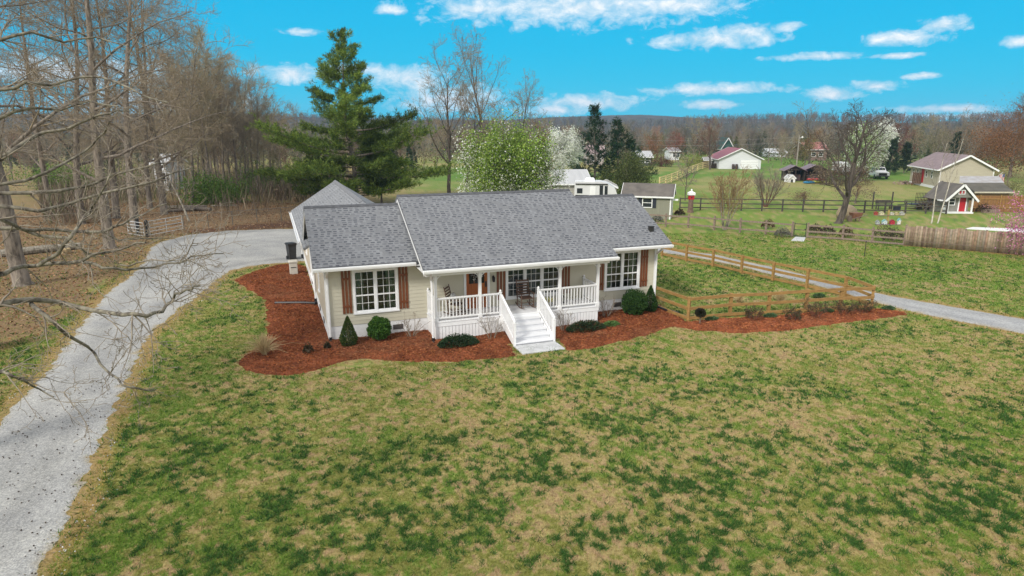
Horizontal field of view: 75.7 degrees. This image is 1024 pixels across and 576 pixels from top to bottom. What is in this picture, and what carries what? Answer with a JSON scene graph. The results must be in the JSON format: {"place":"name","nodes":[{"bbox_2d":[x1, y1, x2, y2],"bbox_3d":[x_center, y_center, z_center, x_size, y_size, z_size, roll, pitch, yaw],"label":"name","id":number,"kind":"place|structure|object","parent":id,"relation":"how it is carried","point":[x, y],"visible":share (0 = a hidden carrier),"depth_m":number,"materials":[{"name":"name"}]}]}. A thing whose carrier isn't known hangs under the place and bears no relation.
{"place":"outdoors","nodes":[
{"label":"outdoors","id":0,"kind":"place"},
{"bbox_2d":[0,229,304,575],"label":"driveway","id":1,"kind":"structure","parent":0,"point":[267,246],"depth_m":20.11,"materials":[{"name":"grey gravel"}]},
{"bbox_2d":[2,348,142,574],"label":"debris","id":2,"kind":"object","parent":1,"relation":"on","point":[35,573],"visible":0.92,"depth_m":16.02,"materials":[{"name":"grey gravel"}]},
{"bbox_2d":[238,333,304,358],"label":"ornamental grass","id":3,"kind":"object","parent":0,"point":[264,344],"depth_m":23.95,"materials":[{"name":"plant"}]},
{"bbox_2d":[0,114,1016,126],"bbox_3d":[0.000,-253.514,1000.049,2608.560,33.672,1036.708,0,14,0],"label":"hills","id":4,"kind":"structure","parent":0,"point":[634,117],"depth_m":1215.66,"materials":[{"name":"plant"}]},
{"bbox_2d":[0,137,1023,575],"bbox_3d":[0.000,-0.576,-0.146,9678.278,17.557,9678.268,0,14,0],"label":"ground","id":5,"kind":"structure","parent":0,"point":[828,195],"depth_m":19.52,"materials":[{"name":"green plant"}]},
{"bbox_2d":[0,243,81,256],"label":"log","id":6,"kind":"object","parent":5,"relation":"on","point":[33,250],"visible":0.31,"depth_m":43.81,"materials":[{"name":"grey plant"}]},
{"bbox_2d":[0,0,101,152],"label":"bare tree","id":7,"kind":"object","parent":5,"relation":"on","point":[54,63],"visible":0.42,"depth_m":52.97,"materials":[{"name":"brown plant"}]},
{"bbox_2d":[0,0,104,213],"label":"bare tree","id":8,"kind":"object","parent":5,"relation":"on","point":[45,179],"visible":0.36,"depth_m":61.00,"materials":[{"name":"brown plant"}]},
{"bbox_2d":[0,0,177,224],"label":"bare tree","id":9,"kind":"object","parent":5,"relation":"on","point":[76,161],"visible":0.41,"depth_m":55.06,"materials":[{"name":"brown plant"}]},
{"bbox_2d":[1,0,185,218],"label":"bare tree","id":10,"kind":"object","parent":5,"relation":"on","point":[114,201],"visible":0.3,"depth_m":58.45,"materials":[{"name":"brown plant"}]},
{"bbox_2d":[1,0,202,229],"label":"bare tree","id":11,"kind":"object","parent":5,"relation":"on","point":[128,159],"visible":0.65,"depth_m":52.81,"materials":[{"name":"brown plant"}]},
{"bbox_2d":[0,0,215,286],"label":"bare tree","id":12,"kind":"object","parent":5,"relation":"on","point":[13,244],"visible":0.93,"depth_m":34.25,"materials":[{"name":"brown plant"}]},
{"bbox_2d":[35,0,208,214],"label":"bare tree","id":13,"kind":"object","parent":5,"relation":"on","point":[163,207],"visible":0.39,"depth_m":61.37,"materials":[{"name":"brown plant"}]},
{"bbox_2d":[0,7,249,452],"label":"bare tree","id":14,"kind":"object","parent":5,"relation":"on","point":[42,263],"visible":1,"depth_m":12.29,"materials":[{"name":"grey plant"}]},
{"bbox_2d":[0,0,255,249],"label":"bare tree","id":15,"kind":"object","parent":5,"relation":"on","point":[98,159],"visible":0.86,"depth_m":43.03,"materials":[{"name":"brown plant"}]},
{"bbox_2d":[42,0,241,208],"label":"bare tree","id":16,"kind":"object","parent":5,"relation":"on","point":[148,195],"visible":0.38,"depth_m":66.31,"materials":[{"name":"brown plant"}]},
{"bbox_2d":[0,201,297,341],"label":"leaves","id":17,"kind":"object","parent":5,"relation":"on","point":[77,290],"visible":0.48,"depth_m":50.90,"materials":[{"name":"brown plant"}]},
{"bbox_2d":[131,123,198,221],"bbox_3d":[-30.872,-10.355,59.087,4.879,8.768,4.011,5,15,20],"label":"bare tree","id":18,"kind":"object","parent":5,"relation":"on","point":[173,184],"visible":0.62,"depth_m":58.73,"materials":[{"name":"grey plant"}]},
{"bbox_2d":[149,154,187,190],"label":"house","id":19,"kind":"structure","parent":5,"relation":"on","point":[167,165],"depth_m":87.68,"materials":[{"name":"white"}]},
{"bbox_2d":[133,50,206,198],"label":"bare tree","id":20,"kind":"object","parent":5,"relation":"on","point":[182,172],"visible":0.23,"depth_m":75.09,"materials":[{"name":"brown plant"}]},
{"bbox_2d":[140,18,225,194],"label":"bare tree","id":21,"kind":"object","parent":5,"relation":"on","point":[178,177],"visible":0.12,"depth_m":80.36,"materials":[{"name":"brown plant"}]},
{"bbox_2d":[29,155,349,224],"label":"undergrowth","id":22,"kind":"object","parent":5,"relation":"on","point":[270,190],"visible":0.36,"depth_m":72.11,"materials":[{"name":"brown plant"}]},
{"bbox_2d":[6,157,150,195],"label":"green bush","id":23,"kind":"object","parent":22,"relation":"on","point":[49,177],"visible":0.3,"depth_m":80.23,"materials":[{"name":"green plant"}]},
{"bbox_2d":[148,35,233,188],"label":"bare tree","id":24,"kind":"object","parent":5,"relation":"on","point":[201,104],"visible":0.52,"depth_m":74.49,"materials":[{"name":"brown plant"}]},
{"bbox_2d":[169,95,218,194],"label":"bare tree","id":25,"kind":"object","parent":5,"relation":"on","point":[198,166],"visible":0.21,"depth_m":77.84,"materials":[{"name":"brown plant"}]},
{"bbox_2d":[150,11,254,203],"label":"bare tree","id":26,"kind":"object","parent":5,"relation":"on","point":[194,68],"visible":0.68,"depth_m":70.67,"materials":[{"name":"brown plant"}]},
{"bbox_2d":[153,13,252,179],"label":"bare tree","id":27,"kind":"object","parent":5,"relation":"on","point":[210,57],"visible":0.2,"depth_m":83.06,"materials":[{"name":"brown plant"}]},
{"bbox_2d":[155,57,253,184],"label":"bare tree","id":28,"kind":"object","parent":5,"relation":"on","point":[202,166],"visible":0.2,"depth_m":78.18,"materials":[{"name":"brown plant"}]},
{"bbox_2d":[186,109,232,180],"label":"bare tree","id":29,"kind":"object","parent":5,"relation":"on","point":[214,158],"visible":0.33,"depth_m":79.97,"materials":[{"name":"brown plant"}]},
{"bbox_2d":[172,163,262,204],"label":"green bush","id":30,"kind":"object","parent":5,"relation":"on","point":[202,188],"visible":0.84,"depth_m":71.94,"materials":[{"name":"green plant"}]},
{"bbox_2d":[183,25,259,182],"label":"bare tree","id":31,"kind":"object","parent":5,"relation":"on","point":[221,110],"visible":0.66,"depth_m":75.76,"materials":[{"name":"brown plant"}]},
{"bbox_2d":[182,207,293,228],"bbox_3d":[-23.011,-6.143,57.360,10.524,1.300,0.422,-11,17,-38],"label":"chain link fence","id":32,"kind":"object","parent":5,"relation":"on","point":[256,210],"visible":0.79,"depth_m":56.98,"materials":[{"name":"metal"}]},
{"bbox_2d":[186,69,290,194],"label":"bare tree","id":33,"kind":"object","parent":5,"relation":"on","point":[234,144],"visible":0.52,"depth_m":78.25,"materials":[{"name":"brown plant"}]},
{"bbox_2d":[212,106,269,189],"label":"bare tree","id":34,"kind":"object","parent":5,"relation":"on","point":[242,139],"visible":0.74,"depth_m":79.29,"materials":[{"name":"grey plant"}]},
{"bbox_2d":[210,52,295,182],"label":"bare tree","id":35,"kind":"object","parent":5,"relation":"on","point":[261,87],"visible":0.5,"depth_m":82.14,"materials":[{"name":"brown plant"}]},
{"bbox_2d":[214,72,291,169],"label":"bare tree","id":36,"kind":"object","parent":5,"relation":"on","point":[247,113],"visible":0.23,"depth_m":88.32,"materials":[{"name":"brown plant"}]},
{"bbox_2d":[224,94,283,170],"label":"bare tree","id":37,"kind":"object","parent":5,"relation":"on","point":[263,116],"visible":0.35,"depth_m":83.76,"materials":[{"name":"brown plant"}]},
{"bbox_2d":[225,163,290,192],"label":"green bush","id":38,"kind":"object","parent":5,"relation":"on","point":[252,175],"visible":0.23,"depth_m":84.38,"materials":[{"name":"green plant"}]},
{"bbox_2d":[238,96,298,166],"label":"bare tree","id":39,"kind":"object","parent":5,"relation":"on","point":[273,124],"visible":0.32,"depth_m":88.08,"materials":[{"name":"brown plant"}]},
{"bbox_2d":[238,65,301,194],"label":"bare tree","id":40,"kind":"object","parent":5,"relation":"on","point":[261,112],"visible":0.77,"depth_m":80.48,"materials":[{"name":"brown plant"}]},
{"bbox_2d":[243,26,458,198],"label":"pine tree","id":41,"kind":"object","parent":5,"relation":"on","point":[315,172],"visible":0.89,"depth_m":66.61,"materials":[{"name":"green plant"}]},
{"bbox_2d":[347,132,406,202],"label":"pine tree","id":42,"kind":"object","parent":5,"relation":"on","point":[373,176],"visible":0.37,"depth_m":70.37,"materials":[{"name":"green plant"}]},
{"bbox_2d":[398,34,485,192],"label":"bare tree","id":43,"kind":"object","parent":5,"relation":"on","point":[448,134],"visible":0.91,"depth_m":74.42,"materials":[{"name":"grey plant"}]},
{"bbox_2d":[424,77,502,191],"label":"bare tree","id":44,"kind":"object","parent":5,"relation":"on","point":[480,114],"visible":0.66,"depth_m":75.75,"materials":[{"name":"brown plant"}]},
{"bbox_2d":[289,180,673,346],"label":"ranch house","id":45,"kind":"structure","parent":5,"relation":"on","point":[366,260],"depth_m":27.14,"materials":[{"name":"white paint"}]},
{"bbox_2d":[351,267,399,314],"bbox_3d":[-5.500,0.185,26.332,2.980,2.340,0.875,-5,15,-19],"label":"window","id":46,"kind":"structure","parent":45,"relation":"in","point":[374,290],"depth_m":26.19,"materials":[{"name":"white glass"}]},
{"bbox_2d":[466,272,487,308],"bbox_3d":[-1.456,-0.149,27.343,0.920,2.030,0.119,-5,15,-19],"label":"front door","id":47,"kind":"structure","parent":45,"relation":"in","point":[471,285],"depth_m":27.41,"materials":[{"name":"brown wood"}]},
{"bbox_2d":[515,279,536,308],"bbox_3d":[0.574,0.245,27.533,0.630,1.154,1.014,-5,15,-19],"label":"rocking chair","id":48,"kind":"object","parent":45,"relation":"on","point":[521,297],"visible":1,"depth_m":27.73,"materials":[{"name":"brown wood"}]},
{"bbox_2d":[505,267,557,299],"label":"window","id":49,"kind":"structure","parent":45,"relation":"in","point":[544,278],"depth_m":29.48,"materials":[{"name":"white paint"}]},
{"bbox_2d":[603,250,640,291],"bbox_3d":[4.833,-0.710,30.001,2.980,2.340,0.875,-5,15,-19],"label":"window","id":50,"kind":"structure","parent":45,"relation":"in","point":[624,273],"depth_m":29.88,"materials":[{"name":"white glass"}]},
{"bbox_2d":[445,22,537,190],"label":"bare tree","id":51,"kind":"object","parent":5,"relation":"on","point":[471,68],"visible":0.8,"depth_m":84.16,"materials":[{"name":"brown plant"}]},
{"bbox_2d":[444,94,564,192],"bbox_3d":[-0.683,-8.401,54.196,9.059,14.559,10.124,-5,15,-19],"label":"pear tree","id":52,"kind":"object","parent":5,"relation":"on","point":[499,155],"visible":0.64,"depth_m":52.03,"materials":[{"name":"green plant"}]},
{"bbox_2d":[1,112,1023,180],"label":"forest","id":53,"kind":"object","parent":5,"relation":"on","point":[758,141],"visible":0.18,"depth_m":172.66,"materials":[{"name":"brown plant"}]},
{"bbox_2d":[2,109,1023,136],"bbox_3d":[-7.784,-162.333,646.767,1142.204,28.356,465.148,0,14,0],"label":"forest","id":54,"kind":"object","parent":5,"relation":"on","point":[678,122],"visible":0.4,"depth_m":639.26,"materials":[{"name":"brown plant"}]},
{"bbox_2d":[2,138,1023,170],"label":"undergrowth","id":55,"kind":"object","parent":5,"relation":"on","point":[425,156],"visible":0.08,"depth_m":164.72,"materials":[{"name":"brown plant"}]},
{"bbox_2d":[500,68,555,146],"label":"bare tree","id":56,"kind":"object","parent":5,"relation":"on","point":[530,114],"visible":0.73,"depth_m":95.25,"materials":[{"name":"brown plant"}]},
{"bbox_2d":[514,341,564,354],"bbox_3d":[1.031,2.272,25.120,1.720,0.080,1.000,-5,15,-19],"label":"concrete landing","id":57,"kind":"object","parent":5,"relation":"on","point":[524,348],"visible":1,"depth_m":25.00,"materials":[{"name":"white concrete"}]},
{"bbox_2d":[514,122,574,191],"bbox_3d":[2.466,-8.622,53.476,4.468,9.677,4.541,13,19,43],"label":"pear tree","id":58,"kind":"object","parent":5,"relation":"on","point":[555,164],"visible":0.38,"depth_m":52.78,"materials":[{"name":"grey plant"}]},
{"bbox_2d":[546,121,586,168],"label":"pear tree","id":59,"kind":"object","parent":5,"relation":"on","point":[570,144],"visible":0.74,"depth_m":108.00,"materials":[{"name":"grey plant"}]},
{"bbox_2d":[547,169,589,194],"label":"metal roof garage","id":60,"kind":"structure","parent":5,"relation":"on","point":[572,175],"depth_m":68.47,"materials":[{"name":"beige metal"}]},
{"bbox_2d":[228,263,914,377],"bbox_3d":[-0.773,1.458,28.077,34.995,0.260,17.010,5,14,18],"label":"mulch bed","id":61,"kind":"object","parent":5,"relation":"on","point":[295,326],"visible":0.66,"depth_m":26.78,"materials":[{"name":"brown wood"}]},
{"bbox_2d":[339,315,357,345],"bbox_3d":[-6.267,1.641,25.137,0.750,1.259,0.730,0,14,0],"label":"dwarf conifer","id":62,"kind":"object","parent":61,"relation":"on","point":[351,338],"visible":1,"depth_m":24.98,"materials":[{"name":"green plant"}]},
{"bbox_2d":[366,316,391,340],"bbox_3d":[-5.188,1.605,25.670,0.993,1.102,1.088,0,14,0],"label":"boxwood ball","id":63,"kind":"object","parent":61,"relation":"on","point":[379,328],"visible":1,"depth_m":25.40,"materials":[{"name":"green plant"}]},
{"bbox_2d":[437,333,479,347],"bbox_3d":[-2.062,1.962,25.096,1.686,0.568,0.974,-5,15,-19],"label":"juniper","id":64,"kind":"object","parent":61,"relation":"on","point":[463,338],"visible":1,"depth_m":24.92,"materials":[{"name":"green plant"}]},
{"bbox_2d":[565,319,606,332],"bbox_3d":[3.029,1.518,27.008,1.820,0.526,0.930,-5,15,-19],"label":"juniper","id":65,"kind":"object","parent":61,"relation":"on","point":[590,324],"visible":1,"depth_m":26.85,"materials":[{"name":"green plant"}]},
{"bbox_2d":[620,288,647,314],"bbox_3d":[5.429,0.645,29.272,1.250,1.320,1.394,0,14,0],"label":"boxwood ball","id":66,"kind":"object","parent":61,"relation":"on","point":[633,301],"visible":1,"depth_m":28.97,"materials":[{"name":"green plant"}]},
{"bbox_2d":[645,285,657,311],"bbox_3d":[6.263,0.477,29.843,0.741,1.288,0.738,0,14,0],"label":"dwarf conifer","id":67,"kind":"object","parent":61,"relation":"on","point":[652,304],"visible":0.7,"depth_m":29.68,"materials":[{"name":"green plant"}]},
{"bbox_2d":[802,296,834,317],"bbox_3d":[13.326,0.861,28.891,1.373,0.936,1.403,0,14,0],"label":"shrub","id":68,"kind":"object","parent":61,"relation":"on","point":[816,307],"visible":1,"depth_m":28.71,"materials":[{"name":"red plant"}]},
{"bbox_2d":[574,177,616,195],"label":"travel trailer","id":69,"kind":"object","parent":5,"relation":"on","point":[589,186],"visible":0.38,"depth_m":65.90,"materials":[{"name":"white paint"}]},
{"bbox_2d":[568,103,659,191],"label":"conifer","id":70,"kind":"object","parent":5,"relation":"on","point":[618,131],"visible":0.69,"depth_m":83.93,"materials":[{"name":"green plant"}]},
{"bbox_2d":[595,145,660,193],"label":"tree","id":71,"kind":"object","parent":5,"relation":"on","point":[632,173],"visible":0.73,"depth_m":79.82,"materials":[{"name":"green plant"}]},
{"bbox_2d":[621,183,677,219],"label":"garden shed","id":72,"kind":"structure","parent":5,"relation":"on","point":[654,198],"depth_m":60.35,"materials":[{"name":"beige"}]},
{"bbox_2d":[639,133,665,162],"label":"budding tree","id":73,"kind":"object","parent":5,"relation":"on","point":[651,143],"visible":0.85,"depth_m":148.09,"materials":[{"name":"brown plant"}]},
{"bbox_2d":[665,129,686,162],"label":"budding tree","id":74,"kind":"object","parent":5,"relation":"on","point":[678,141],"visible":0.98,"depth_m":154.47,"materials":[{"name":"brown plant"}]},
{"bbox_2d":[659,161,708,183],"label":"board fence","id":75,"kind":"object","parent":5,"relation":"on","point":[671,178],"visible":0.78,"depth_m":104.99,"materials":[{"name":"brown wood"}]},
{"bbox_2d":[673,152,697,200],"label":"bare tree","id":76,"kind":"object","parent":5,"relation":"on","point":[685,171],"visible":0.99,"depth_m":75.49,"materials":[{"name":"brown plant"}]},
{"bbox_2d":[691,117,725,169],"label":"bare tree","id":77,"kind":"object","parent":5,"relation":"on","point":[709,142],"visible":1,"depth_m":130.27,"materials":[{"name":"brown plant"}]},
{"bbox_2d":[649,213,793,236],"bbox_3d":[16.544,-5.231,53.691,12.032,1.269,0.686,8,16,30],"label":"split rail fence","id":78,"kind":"object","parent":5,"relation":"on","point":[740,223],"visible":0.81,"depth_m":53.38,"materials":[{"name":"brown wood"}]},
{"bbox_2d":[700,164,758,229],"bbox_3d":[17.254,-7.245,53.145,4.219,5.476,4.586,12,18,40],"label":"bare shrub","id":79,"kind":"object","parent":5,"relation":"on","point":[732,202],"visible":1,"depth_m":53.33,"materials":[{"name":"brown plant"}]},
{"bbox_2d":[707,147,764,168],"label":"white garage","id":80,"kind":"structure","parent":5,"relation":"on","point":[727,158],"depth_m":132.66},
{"bbox_2d":[656,241,875,320],"bbox_3d":[9.613,-0.534,34.634,9.859,1.181,14.692,-8,16,-30],"label":"yard fence","id":81,"kind":"object","parent":5,"relation":"on","point":[844,289],"visible":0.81,"depth_m":30.32,"materials":[{"name":"brown wood"}]},
{"bbox_2d":[749,165,792,206],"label":"bare shrub","id":82,"kind":"object","parent":5,"relation":"on","point":[776,184],"visible":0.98,"depth_m":68.84,"materials":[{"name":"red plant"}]},
{"bbox_2d":[779,164,806,180],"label":"open shed","id":83,"kind":"structure","parent":5,"relation":"on","point":[798,173],"depth_m":103.40,"materials":[{"name":"wood"}]},
{"bbox_2d":[789,101,819,163],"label":"bare tree","id":84,"kind":"object","parent":5,"relation":"on","point":[813,132],"visible":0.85,"depth_m":144.86,"materials":[{"name":"brown plant"}]},
{"bbox_2d":[791,129,822,165],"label":"budding tree","id":85,"kind":"object","parent":5,"relation":"on","point":[811,146],"visible":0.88,"depth_m":136.72,"materials":[{"name":"brown plant"}]},
{"bbox_2d":[794,142,828,160],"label":"house","id":86,"kind":"structure","parent":5,"relation":"on","point":[814,151],"depth_m":166.96,"materials":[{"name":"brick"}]},
{"bbox_2d":[679,198,948,213],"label":"pasture fence","id":87,"kind":"object","parent":5,"relation":"on","point":[864,205],"visible":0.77,"depth_m":65.15,"materials":[{"name":"brown wood"}]},
{"bbox_2d":[809,159,847,184],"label":"bush","id":88,"kind":"object","parent":5,"relation":"on","point":[821,176],"visible":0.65,"depth_m":96.50,"materials":[{"name":"brown plant"}]},
{"bbox_2d":[824,158,876,186],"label":"bush","id":89,"kind":"object","parent":5,"relation":"on","point":[855,176],"visible":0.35,"depth_m":95.30,"materials":[{"name":"brown plant"}]},
{"bbox_2d":[803,98,902,223],"bbox_3d":[27.947,-10.649,56.167,8.714,10.836,7.352,-9,16,-32],"label":"bare tree","id":90,"kind":"object","parent":5,"relation":"on","point":[846,196],"visible":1,"depth_m":56.01,"materials":[{"name":"brown plant"}]},
{"bbox_2d":[806,223,905,244],"bbox_3d":[25.276,-3.970,48.552,6.533,1.257,0.468,8,16,31],"label":"split rail fence","id":91,"kind":"object","parent":5,"relation":"on","point":[873,229],"visible":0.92,"depth_m":48.52,"materials":[{"name":"brown wood"}]},
{"bbox_2d":[831,176,881,203],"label":"bush","id":92,"kind":"object","parent":5,"relation":"on","point":[857,192],"visible":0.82,"depth_m":72.29,"materials":[{"name":"brown plant"}]},
{"bbox_2d":[841,115,890,180],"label":"pear tree","id":93,"kind":"object","parent":5,"relation":"on","point":[875,153],"visible":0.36,"depth_m":100.90,"materials":[{"name":"grey plant"}]},
{"bbox_2d":[871,117,900,156],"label":"pear tree","id":94,"kind":"object","parent":5,"relation":"on","point":[894,135],"visible":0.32,"depth_m":119.88,"materials":[{"name":"grey plant"}]},
{"bbox_2d":[885,136,902,172],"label":"cedar tree","id":95,"kind":"object","parent":5,"relation":"on","point":[894,146],"visible":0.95,"depth_m":115.34,"materials":[{"name":"green plant"}]},
{"bbox_2d":[876,112,920,156],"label":"budding tree","id":96,"kind":"object","parent":5,"relation":"on","point":[907,137],"visible":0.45,"depth_m":123.71,"materials":[{"name":"brown plant"}]},
{"bbox_2d":[895,141,913,172],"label":"cedar tree","id":97,"kind":"object","parent":5,"relation":"on","point":[905,155],"visible":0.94,"depth_m":119.58,"materials":[{"name":"green plant"}]},
{"bbox_2d":[918,119,952,153],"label":"budding tree","id":98,"kind":"object","parent":5,"relation":"on","point":[937,140],"visible":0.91,"depth_m":128.59,"materials":[{"name":"brown plant"}]},
{"bbox_2d":[923,181,978,213],"bbox_3d":[43.655,-9.081,65.710,3.491,2.850,3.930,0,14,2],"label":"playhouse","id":99,"kind":"object","parent":5,"relation":"on","point":[959,197],"visible":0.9,"depth_m":64.74,"materials":[{"name":"white wood"}]},
{"bbox_2d":[907,152,999,188],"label":"tan house","id":100,"kind":"structure","parent":5,"relation":"on","point":[970,165],"depth_m":88.82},
{"bbox_2d":[903,224,1023,255],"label":"privacy fence","id":101,"kind":"object","parent":5,"relation":"on","point":[983,245],"visible":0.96,"depth_m":44.78,"materials":[{"name":"brown wood"}]},
{"bbox_2d":[959,176,1014,207],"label":"shed","id":102,"kind":"structure","parent":5,"relation":"on","point":[987,185],"depth_m":69.69,"materials":[{"name":"metal"}]},
{"bbox_2d":[956,83,1023,177],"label":"oak tree","id":103,"kind":"object","parent":5,"relation":"on","point":[1017,140],"visible":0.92,"depth_m":109.45,"materials":[{"name":"brown plant"}]},
{"bbox_2d":[972,195,1023,211],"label":"cedar fence","id":104,"kind":"object","parent":5,"relation":"on","point":[997,200],"visible":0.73,"depth_m":65.16,"materials":[{"name":"brown wood"}]},
{"bbox_2d":[987,191,1023,254],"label":"redbud tree","id":105,"kind":"object","parent":5,"relation":"on","point":[1017,225],"visible":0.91,"depth_m":42.98,"materials":[{"name":"pink plant"}]},
{"bbox_2d":[0,121,1023,138],"bbox_3d":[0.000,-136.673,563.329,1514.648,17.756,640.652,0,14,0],"label":"hills","id":106,"kind":"structure","parent":0,"point":[759,125],"depth_m":610.19,"materials":[{"name":"plant"}]},
{"bbox_2d":[0,0,1023,122],"label":"sky","id":107,"kind":"structure","parent":0,"point":[675,58],"materials":[{"name":"blue"}]},
{"bbox_2d":[658,248,1023,333],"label":"gravel road","id":108,"kind":"structure","parent":0,"point":[1012,324],"depth_m":30.48,"materials":[{"name":"grey gravel"}]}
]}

